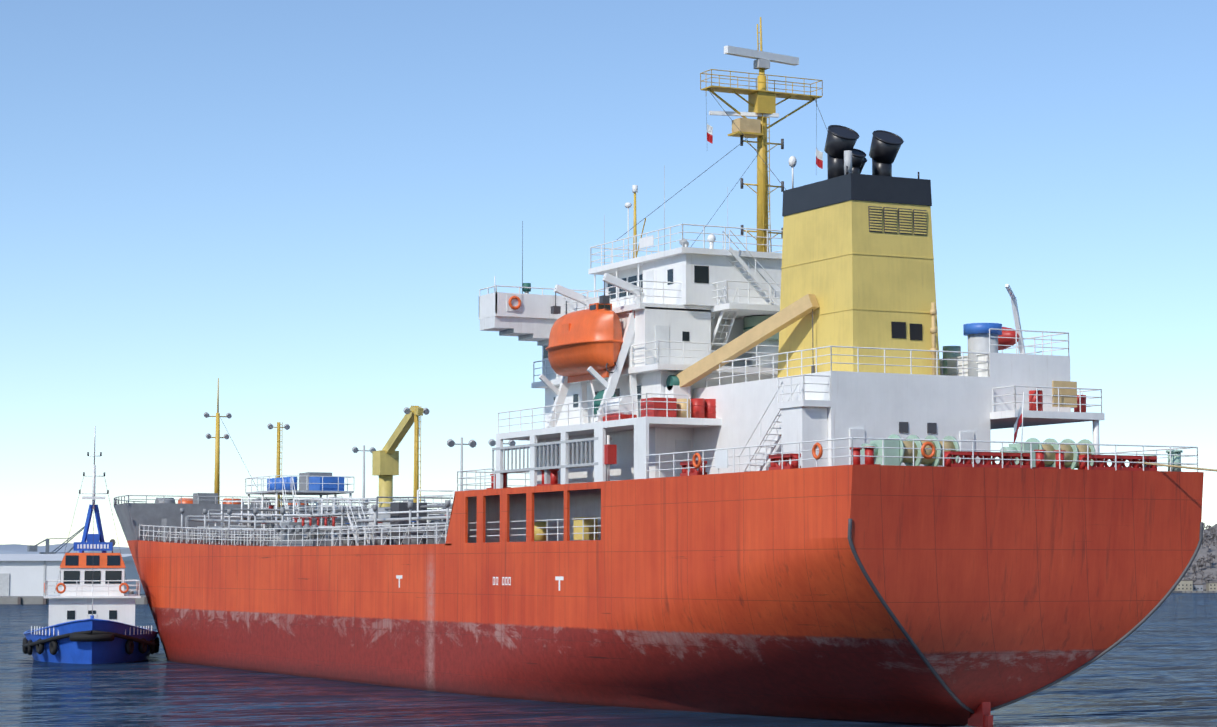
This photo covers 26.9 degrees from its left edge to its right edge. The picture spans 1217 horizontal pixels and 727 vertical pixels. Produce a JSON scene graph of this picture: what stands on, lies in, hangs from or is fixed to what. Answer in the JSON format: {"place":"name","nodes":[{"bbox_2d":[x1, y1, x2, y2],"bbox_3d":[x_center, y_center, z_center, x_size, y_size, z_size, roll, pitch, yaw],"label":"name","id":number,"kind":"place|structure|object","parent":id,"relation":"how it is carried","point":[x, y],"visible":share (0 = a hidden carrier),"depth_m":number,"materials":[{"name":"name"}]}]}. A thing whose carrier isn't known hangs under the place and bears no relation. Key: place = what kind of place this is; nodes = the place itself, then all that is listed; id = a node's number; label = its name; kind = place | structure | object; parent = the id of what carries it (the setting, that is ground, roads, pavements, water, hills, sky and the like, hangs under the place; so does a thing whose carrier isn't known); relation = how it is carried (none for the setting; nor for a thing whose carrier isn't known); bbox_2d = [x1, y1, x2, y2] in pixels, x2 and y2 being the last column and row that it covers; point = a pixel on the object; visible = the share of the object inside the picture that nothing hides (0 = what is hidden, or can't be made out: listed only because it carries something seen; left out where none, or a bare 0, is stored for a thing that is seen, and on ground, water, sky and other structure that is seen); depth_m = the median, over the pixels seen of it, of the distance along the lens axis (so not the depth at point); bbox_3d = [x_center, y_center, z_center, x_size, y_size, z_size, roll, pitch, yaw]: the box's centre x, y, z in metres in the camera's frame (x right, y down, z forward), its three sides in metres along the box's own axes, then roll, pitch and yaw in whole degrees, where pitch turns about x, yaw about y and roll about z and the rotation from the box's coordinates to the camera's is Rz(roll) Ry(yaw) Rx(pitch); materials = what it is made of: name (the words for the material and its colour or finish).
{"place":"outdoors","nodes":[
{"label":"outdoors","id":0,"kind":"place"},
{"bbox_2d":[0,543,128,553],"bbox_3d":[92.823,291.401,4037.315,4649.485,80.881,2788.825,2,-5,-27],"label":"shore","id":1,"kind":"structure","parent":0,"point":[13,549],"depth_m":3971.51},
{"bbox_2d":[0,526,147,603],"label":"warehouse","id":2,"kind":"structure","parent":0,"point":[23,577],"depth_m":519.92,"materials":[{"name":"white metal"}]},
{"bbox_2d":[84,548,130,553],"bbox_3d":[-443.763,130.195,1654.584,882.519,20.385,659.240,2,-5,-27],"label":"land","id":3,"kind":"structure","parent":0,"point":[125,551],"depth_m":1666.07,"materials":[{"name":"grey"}]},
{"bbox_2d":[0,593,1216,726],"bbox_3d":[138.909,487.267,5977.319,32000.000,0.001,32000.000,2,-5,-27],"label":"water","id":4,"kind":"structure","parent":0,"point":[1157,667],"depth_m":139.43,"materials":[{"name":"blue liquid"}]},
{"bbox_2d":[22,426,159,663],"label":"tug","id":5,"kind":"object","parent":4,"relation":"on","point":[91,616],"visible":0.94,"depth_m":197.55,"materials":[{"name":"metal"}]},
{"bbox_2d":[114,17,1216,726],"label":"tanker","id":6,"kind":"object","parent":4,"relation":"on","point":[764,481],"visible":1,"depth_m":125.02,"materials":[{"name":"red metal"}]},
{"bbox_2d":[0,0,1216,546],"label":"sky","id":7,"kind":"structure","parent":0,"point":[306,208],"materials":[{"name":"blue"}]},
{"bbox_2d":[1172,580,1216,592],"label":"buildings","id":8,"kind":"structure","parent":0,"point":[1186,586],"depth_m":732.86,"materials":[{"name":"white concrete"}]},
{"bbox_2d":[1182,523,1216,589],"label":"hill","id":9,"kind":"structure","parent":0,"point":[1202,569],"depth_m":765.45,"materials":[{"name":"grey stone"}]}
]}

